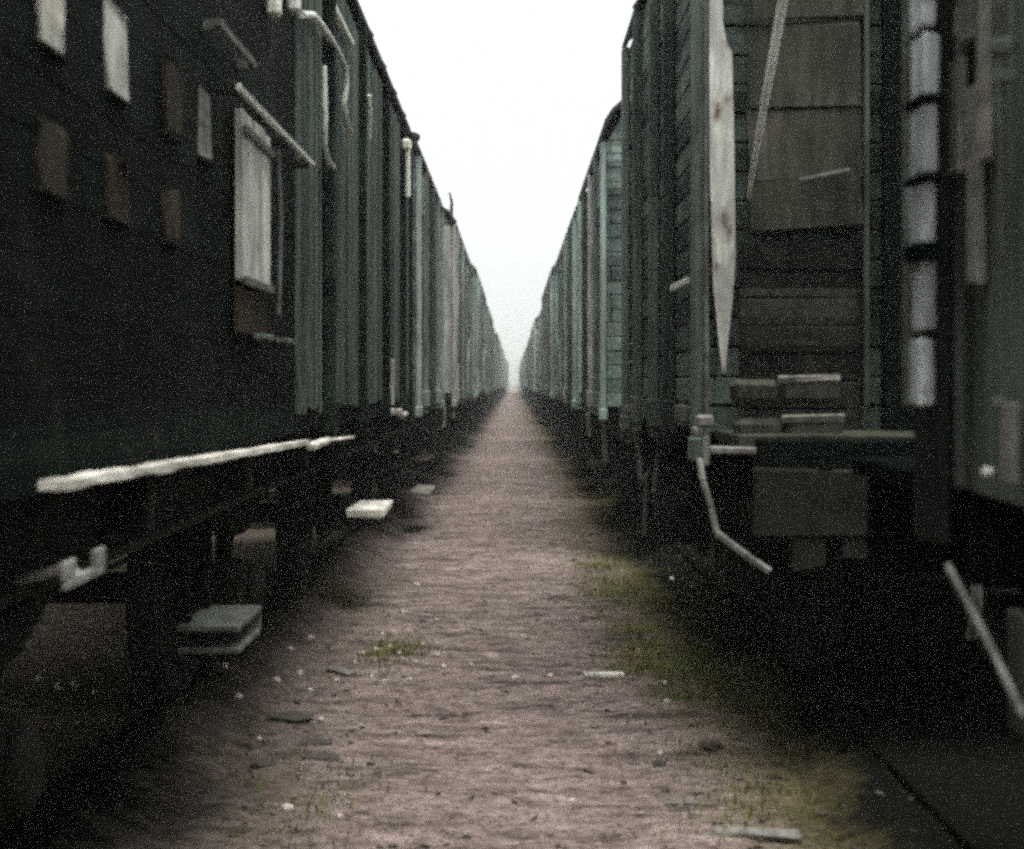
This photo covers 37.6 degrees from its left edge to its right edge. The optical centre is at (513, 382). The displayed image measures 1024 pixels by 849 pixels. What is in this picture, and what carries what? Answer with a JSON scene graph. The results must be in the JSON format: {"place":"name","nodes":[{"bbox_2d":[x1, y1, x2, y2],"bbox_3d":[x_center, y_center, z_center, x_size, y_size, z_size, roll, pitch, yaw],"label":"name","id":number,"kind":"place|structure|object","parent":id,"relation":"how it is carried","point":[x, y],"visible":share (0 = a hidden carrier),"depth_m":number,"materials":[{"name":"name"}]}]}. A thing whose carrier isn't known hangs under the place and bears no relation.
{"place":"outdoors","nodes":[
{"label":"outdoors","id":0,"kind":"place"},
{"bbox_2d":[212,654,224,673],"bbox_3d":[-1.407,1.341,7.154,0.067,0.113,0.043,0,0,43],"label":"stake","id":1,"kind":"object","parent":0,"point":[217,667],"visible":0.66,"depth_m":7.15,"materials":[{"name":"wood"}]},
{"bbox_2d":[358,0,635,384],"label":"sky","id":2,"kind":"structure","parent":0,"point":[509,102],"materials":[{"name":"white"}]},
{"bbox_2d":[150,437,859,848],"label":"grass","id":3,"kind":"structure","parent":0,"point":[664,665],"depth_m":7.85,"materials":[{"name":"green plant"}]},
{"bbox_2d":[0,384,1023,848],"bbox_3d":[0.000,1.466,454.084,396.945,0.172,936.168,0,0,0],"label":"ground","id":4,"kind":"structure","parent":0,"point":[916,684],"depth_m":6.80,"materials":[{"name":"brown soil"}]},
{"bbox_2d":[36,675,45,680],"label":"pebble","id":5,"kind":"object","parent":4,"relation":"on","point":[40,678],"visible":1,"depth_m":7.01,"materials":[{"name":"stone"}]},
{"bbox_2d":[54,683,61,688],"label":"pebble","id":6,"kind":"object","parent":4,"relation":"on","point":[57,685],"visible":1,"depth_m":6.79,"materials":[{"name":"stone"}]},
{"bbox_2d":[69,680,79,686],"bbox_3d":[-2.011,1.383,6.874,0.047,0.033,0.030,0,0,-25],"label":"pebble","id":7,"kind":"object","parent":4,"relation":"on","point":[76,683],"visible":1,"depth_m":6.87,"materials":[{"name":"stone"}]},
{"bbox_2d":[92,689,98,694],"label":"pebble","id":8,"kind":"object","parent":4,"relation":"on","point":[95,691],"visible":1,"depth_m":6.72,"materials":[{"name":"stone"}]},
{"bbox_2d":[0,423,469,848],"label":"railway track","id":9,"kind":"structure","parent":4,"relation":"on","point":[20,831],"depth_m":5.67,"materials":[{"name":"brown metal"}]},
{"bbox_2d":[0,0,419,822],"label":"boxcar","id":10,"kind":"object","parent":9,"relation":"on","point":[206,226],"visible":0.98,"depth_m":4.62,"materials":[{"name":"paint"}]},
{"bbox_2d":[38,440,310,489],"bbox_3d":[-0.841,0.215,4.398,0.054,0.072,3.321,0,0,0],"label":"plank","id":11,"kind":"object","parent":10,"relation":"on","point":[79,480],"visible":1,"depth_m":3.45,"materials":[{"name":"beige wood"}]},
{"bbox_2d":[306,435,353,449],"bbox_3d":[-0.840,0.269,6.976,0.047,0.049,1.513,0,0,0],"label":"plank offcut","id":12,"kind":"object","parent":10,"relation":"on","point":[317,444],"visible":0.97,"depth_m":6.53,"materials":[{"name":"beige wood"}]},
{"bbox_2d":[262,134,444,520],"bbox_3d":[-2.270,-0.588,16.550,2.881,3.996,6.070,0,0,0],"label":"boxcar","id":13,"kind":"object","parent":9,"relation":"on","point":[388,472],"visible":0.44,"depth_m":15.31,"materials":[{"name":"paint"}]},
{"bbox_2d":[394,192,474,478],"bbox_3d":[-2.170,-0.547,24.450,2.987,3.913,10.670,0,0,0],"label":"boxcar","id":14,"kind":"object","parent":9,"relation":"on","point":[458,332],"visible":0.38,"depth_m":20.79,"materials":[{"name":"paint"}]},
{"bbox_2d":[465,265,470,394],"bbox_3d":[-0.735,-0.820,24.450,0.118,2.040,1.640,0,0,0],"label":"door","id":15,"kind":"structure","parent":14,"relation":"in","point":[467,273],"depth_m":23.67,"materials":[{"name":"paint"}]},
{"bbox_2d":[422,264,486,445],"bbox_3d":[-2.138,-0.611,35.100,2.987,4.038,10.670,0,0,0],"label":"boxcar","id":16,"kind":"object","parent":9,"relation":"on","point":[480,390],"visible":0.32,"depth_m":32.41,"materials":[{"name":"wood"}]},
{"bbox_2d":[482,298,485,389],"bbox_3d":[-0.686,-0.878,35.100,0.082,2.103,1.640,0,0,0],"label":"door","id":17,"kind":"structure","parent":16,"relation":"in","point":[483,302],"depth_m":34.78,"materials":[{"name":"paint"}]},
{"bbox_2d":[462,303,492,430],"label":"boxcar","id":18,"kind":"object","parent":9,"relation":"on","point":[489,358],"visible":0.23,"depth_m":43.13,"materials":[{"name":"wood"}]},
{"bbox_2d":[490,322,492,389],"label":"door","id":19,"kind":"structure","parent":18,"relation":"in","point":[491,364],"depth_m":44.93,"materials":[{"name":"paint"}]},
{"bbox_2d":[475,326,494,420],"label":"boxcar","id":20,"kind":"object","parent":9,"relation":"on","point":[486,405],"visible":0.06,"depth_m":57.26,"materials":[{"name":"paint"}]},
{"bbox_2d":[493,332,493,387],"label":"door","id":21,"kind":"structure","parent":20,"relation":"in","point":[493,332],"depth_m":55.58,"materials":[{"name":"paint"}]},
{"bbox_2d":[482,338,496,405],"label":"boxcar","id":22,"kind":"object","parent":9,"relation":"on","point":[488,401],"visible":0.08,"depth_m":66.23,"materials":[{"name":"paint"}]},
{"bbox_2d":[495,343,495,387],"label":"door","id":23,"kind":"structure","parent":22,"relation":"in","point":[495,343],"depth_m":66.23,"materials":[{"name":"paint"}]},
{"bbox_2d":[485,333,500,407],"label":"boxcar","id":24,"kind":"object","parent":9,"relation":"on","point":[498,384],"visible":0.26,"depth_m":73.06,"materials":[{"name":"metal"}]},
{"bbox_2d":[489,345,500,405],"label":"boxcar","id":25,"kind":"object","parent":9,"relation":"on","point":[500,375],"visible":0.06,"depth_m":87.53,"materials":[{"name":"metal"}]},
{"bbox_2d":[500,349,500,382],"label":"door","id":26,"kind":"structure","parent":25,"relation":"in","point":[500,349],"depth_m":87.52,"materials":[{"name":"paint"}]},
{"bbox_2d":[491,348,501,403],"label":"boxcar","id":27,"kind":"object","parent":9,"relation":"on","point":[496,394],"visible":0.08,"depth_m":98.18,"materials":[{"name":"metal"}]},
{"bbox_2d":[501,351,501,383],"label":"door","id":28,"kind":"structure","parent":27,"relation":"in","point":[501,351],"depth_m":98.19,"materials":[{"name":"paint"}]},
{"bbox_2d":[494,350,503,395],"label":"boxcar","id":29,"kind":"object","parent":9,"relation":"on","point":[502,373],"visible":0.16,"depth_m":107.03,"materials":[{"name":"metal"}]},
{"bbox_2d":[495,349,504,394],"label":"boxcar","id":30,"kind":"object","parent":9,"relation":"on","point":[500,392],"visible":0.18,"depth_m":117.50,"materials":[{"name":"metal"}]},
{"bbox_2d":[498,359,505,396],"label":"boxcar","id":31,"kind":"object","parent":9,"relation":"on","point":[505,377],"visible":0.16,"depth_m":140.01,"materials":[{"name":"metal"}]},
{"bbox_2d":[500,358,507,395],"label":"boxcar","id":32,"kind":"object","parent":9,"relation":"on","point":[506,377],"visible":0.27,"depth_m":147.60,"materials":[{"name":"metal"}]},
{"bbox_2d":[234,693,242,699],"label":"pebble","id":33,"kind":"object","parent":4,"relation":"on","point":[238,696],"visible":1,"depth_m":6.87,"materials":[{"name":"stone"}]},
{"bbox_2d":[250,758,276,767],"bbox_3d":[-0.983,1.496,5.892,0.106,0.030,0.071,0,0,0],"label":"earth clod","id":34,"kind":"object","parent":4,"relation":"on","point":[263,762],"visible":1,"depth_m":5.88,"materials":[{"name":"soil"}]},
{"bbox_2d":[273,677,280,682],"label":"pebble","id":35,"kind":"object","parent":4,"relation":"on","point":[276,679],"visible":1,"depth_m":7.41,"materials":[{"name":"stone"}]},
{"bbox_2d":[281,803,293,811],"bbox_3d":[-0.789,1.486,5.238,0.046,0.033,0.033,0,0,0],"label":"stone","id":36,"kind":"object","parent":4,"relation":"on","point":[285,807],"visible":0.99,"depth_m":5.23,"materials":[{"name":"white stone"}]},
{"bbox_2d":[286,646,293,651],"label":"pebble","id":37,"kind":"object","parent":4,"relation":"on","point":[290,648],"visible":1,"depth_m":8.14,"materials":[{"name":"stone"}]},
{"bbox_2d":[268,712,313,721],"bbox_3d":[-1.010,1.516,6.804,0.216,0.032,0.162,0,0,0],"label":"earth clod","id":38,"kind":"object","parent":4,"relation":"on","point":[287,716],"visible":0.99,"depth_m":6.76,"materials":[{"name":"soil"}]},
{"bbox_2d":[297,669,303,675],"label":"pebble","id":39,"kind":"object","parent":4,"relation":"on","point":[300,673],"visible":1,"depth_m":7.71,"materials":[{"name":"stone"}]},
{"bbox_2d":[307,635,314,640],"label":"pebble","id":40,"kind":"object","parent":4,"relation":"on","point":[311,637],"visible":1,"depth_m":8.67,"materials":[{"name":"stone"}]},
{"bbox_2d":[298,738,332,745],"bbox_3d":[-0.820,1.487,6.204,0.140,0.023,0.104,0,0,24],"label":"earth clod","id":41,"kind":"object","parent":4,"relation":"on","point":[315,741],"visible":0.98,"depth_m":6.18,"materials":[{"name":"soil"}]},
{"bbox_2d":[301,752,339,761],"bbox_3d":[-0.770,1.493,5.980,0.158,0.022,0.116,0,0,0],"label":"earth clod","id":42,"kind":"object","parent":4,"relation":"on","point":[324,757],"visible":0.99,"depth_m":5.96,"materials":[{"name":"soil"}]},
{"bbox_2d":[326,665,356,676],"bbox_3d":[-0.901,1.507,7.821,0.179,0.039,0.070,0,0,40],"label":"wood chip","id":43,"kind":"object","parent":4,"relation":"on","point":[341,671],"visible":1,"depth_m":7.80,"materials":[{"name":"beige wood"}]},
{"bbox_2d":[433,652,440,656],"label":"pebble","id":44,"kind":"object","parent":4,"relation":"on","point":[437,654],"visible":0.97,"depth_m":8.32,"materials":[{"name":"stone"}]},
{"bbox_2d":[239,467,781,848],"bbox_3d":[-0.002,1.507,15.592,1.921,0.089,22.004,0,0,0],"label":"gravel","id":45,"kind":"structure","parent":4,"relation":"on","point":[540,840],"depth_m":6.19,"materials":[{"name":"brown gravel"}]},
{"bbox_2d":[108,474,918,848],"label":"leaf litter","id":46,"kind":"object","parent":4,"relation":"on","point":[534,818],"visible":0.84,"depth_m":5.91,"materials":[{"name":"brown plant"}]},
{"bbox_2d":[512,675,518,679],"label":"pebble","id":47,"kind":"object","parent":4,"relation":"on","point":[515,677],"visible":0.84,"depth_m":7.70,"materials":[{"name":"stone"}]},
{"bbox_2d":[583,671,623,677],"bbox_3d":[0.459,1.494,7.674,0.205,0.029,0.052,0,0,-7],"label":"wood chip","id":48,"kind":"object","parent":4,"relation":"on","point":[596,674],"visible":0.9,"depth_m":7.65,"materials":[{"name":"beige wood"}]},
{"bbox_2d":[652,759,666,766],"bbox_3d":[0.573,1.501,5.915,0.059,0.031,0.043,0,0,0],"label":"earth clod","id":49,"kind":"object","parent":4,"relation":"on","point":[658,762],"visible":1,"depth_m":5.90,"materials":[{"name":"soil"}]},
{"bbox_2d":[663,699,670,704],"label":"pebble","id":50,"kind":"object","parent":4,"relation":"on","point":[666,700],"visible":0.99,"depth_m":7.01,"materials":[{"name":"stone"}]},
{"bbox_2d":[665,800,700,806],"bbox_3d":[0.611,1.525,5.437,0.135,0.016,0.042,0,0,0],"label":"wood chip","id":51,"kind":"object","parent":4,"relation":"on","point":[672,803],"visible":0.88,"depth_m":5.42,"materials":[{"name":"grey wood"}]},
{"bbox_2d":[696,739,723,749],"bbox_3d":[0.802,1.480,6.131,0.115,0.042,0.076,0,0,0],"label":"earth clod","id":52,"kind":"object","parent":4,"relation":"on","point":[708,744],"visible":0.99,"depth_m":6.11,"materials":[{"name":"soil"}]},
{"bbox_2d":[714,824,801,842],"bbox_3d":[0.801,1.485,4.940,0.288,0.037,0.080,0,0,7],"label":"wood chip","id":53,"kind":"object","parent":4,"relation":"on","point":[789,835],"visible":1,"depth_m":4.92,"materials":[{"name":"grey wood"}]},
{"bbox_2d":[524,392,1007,848],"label":"railway track","id":54,"kind":"structure","parent":4,"relation":"on","point":[958,826],"depth_m":5.97,"materials":[{"name":"brown metal"}]},
{"bbox_2d":[521,360,527,395],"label":"boxcar","id":55,"kind":"object","parent":54,"relation":"on","point":[521,376],"visible":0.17,"depth_m":150.06,"materials":[{"name":"metal"}]},
{"bbox_2d":[522,357,529,393],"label":"boxcar","id":56,"kind":"object","parent":54,"relation":"on","point":[522,375],"visible":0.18,"depth_m":127.73,"materials":[{"name":"metal"}]},
{"bbox_2d":[523,355,531,399],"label":"boxcar","id":57,"kind":"object","parent":54,"relation":"on","point":[523,376],"visible":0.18,"depth_m":118.76,"materials":[{"name":"metal"}]},
{"bbox_2d":[524,347,532,400],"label":"boxcar","id":58,"kind":"object","parent":54,"relation":"on","point":[524,374],"visible":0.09,"depth_m":108.23,"materials":[{"name":"metal"}]},
{"bbox_2d":[524,348,536,403],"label":"boxcar","id":59,"kind":"object","parent":54,"relation":"on","point":[529,395],"visible":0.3,"depth_m":95.58,"materials":[{"name":"wood"}]},
{"bbox_2d":[527,336,539,404],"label":"boxcar","id":60,"kind":"object","parent":54,"relation":"on","point":[533,396],"visible":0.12,"depth_m":86.94,"materials":[{"name":"metal"}]},
{"bbox_2d":[527,347,527,384],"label":"door","id":61,"kind":"structure","parent":60,"relation":"in","point":[527,347],"depth_m":86.93,"materials":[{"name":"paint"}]},
{"bbox_2d":[528,338,542,401],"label":"boxcar","id":62,"kind":"object","parent":54,"relation":"on","point":[529,368],"visible":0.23,"depth_m":75.51,"materials":[{"name":"metal"}]},
{"bbox_2d":[528,347,528,386],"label":"door","id":63,"kind":"structure","parent":62,"relation":"in","point":[528,347],"depth_m":77.84,"materials":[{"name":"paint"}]},
{"bbox_2d":[530,323,546,411],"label":"boxcar","id":64,"kind":"object","parent":54,"relation":"on","point":[538,400],"visible":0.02,"depth_m":63.85,"materials":[{"name":"metal"}]},
{"bbox_2d":[531,316,551,420],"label":"boxcar","id":65,"kind":"object","parent":54,"relation":"on","point":[534,361],"visible":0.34,"depth_m":52.42,"materials":[{"name":"metal"}]},
{"bbox_2d":[531,333,532,387],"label":"door","id":66,"kind":"structure","parent":65,"relation":"in","point":[532,333],"depth_m":56.16,"materials":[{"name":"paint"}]},
{"bbox_2d":[538,308,565,424],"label":"boxcar","id":67,"kind":"object","parent":54,"relation":"on","point":[549,410],"visible":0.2,"depth_m":45.65,"materials":[{"name":"metal"}]},
{"bbox_2d":[539,318,540,387],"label":"door","id":68,"kind":"structure","parent":67,"relation":"in","point":[540,318],"depth_m":44.33,"materials":[{"name":"paint"}]},
{"bbox_2d":[541,264,586,447],"bbox_3d":[2.118,-0.594,34.500,2.987,4.006,10.670,0,0,0],"label":"boxcar","id":69,"kind":"object","parent":54,"relation":"on","point":[547,301],"visible":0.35,"depth_m":31.85,"materials":[{"name":"metal"}]},
{"bbox_2d":[542,298,545,389],"bbox_3d":[0.666,-0.859,34.500,0.082,2.086,1.640,0,0,0],"label":"door","id":70,"kind":"structure","parent":69,"relation":"in","point":[544,301],"depth_m":33.68,"materials":[{"name":"paint"}]},
{"bbox_2d":[553,206,626,478],"bbox_3d":[2.150,-0.568,23.850,2.987,3.956,10.670,0,0,0],"label":"boxcar","id":71,"kind":"object","parent":54,"relation":"on","point":[564,394],"visible":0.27,"depth_m":22.26,"materials":[{"name":"paint"}]},
{"bbox_2d":[557,261,562,394],"bbox_3d":[0.716,-0.830,23.850,0.118,2.060,1.640,0,0,0],"label":"door","id":72,"kind":"structure","parent":71,"relation":"in","point":[560,269],"depth_m":23.14,"materials":[{"name":"paint"}]},
{"bbox_2d":[575,101,753,529],"bbox_3d":[2.150,-0.648,15.550,2.861,4.116,6.470,0,0,0],"label":"boxcar","id":73,"kind":"object","parent":54,"relation":"on","point":[598,306],"visible":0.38,"depth_m":13.69,"materials":[{"name":"paint"}]},
{"bbox_2d":[620,0,1017,678],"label":"boxcar","id":74,"kind":"object","parent":54,"relation":"on","point":[762,246],"visible":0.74,"depth_m":6.20,"materials":[{"name":"paint"}]},
{"bbox_2d":[881,0,913,430],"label":"end door","id":75,"kind":"structure","parent":74,"relation":"in","point":[895,416],"depth_m":6.13,"materials":[{"name":"wood"}]},
{"bbox_2d":[853,0,1023,735],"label":"boxcar","id":76,"kind":"object","parent":54,"relation":"on","point":[948,497],"visible":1,"depth_m":2.90,"materials":[{"name":"paint"}]}
]}

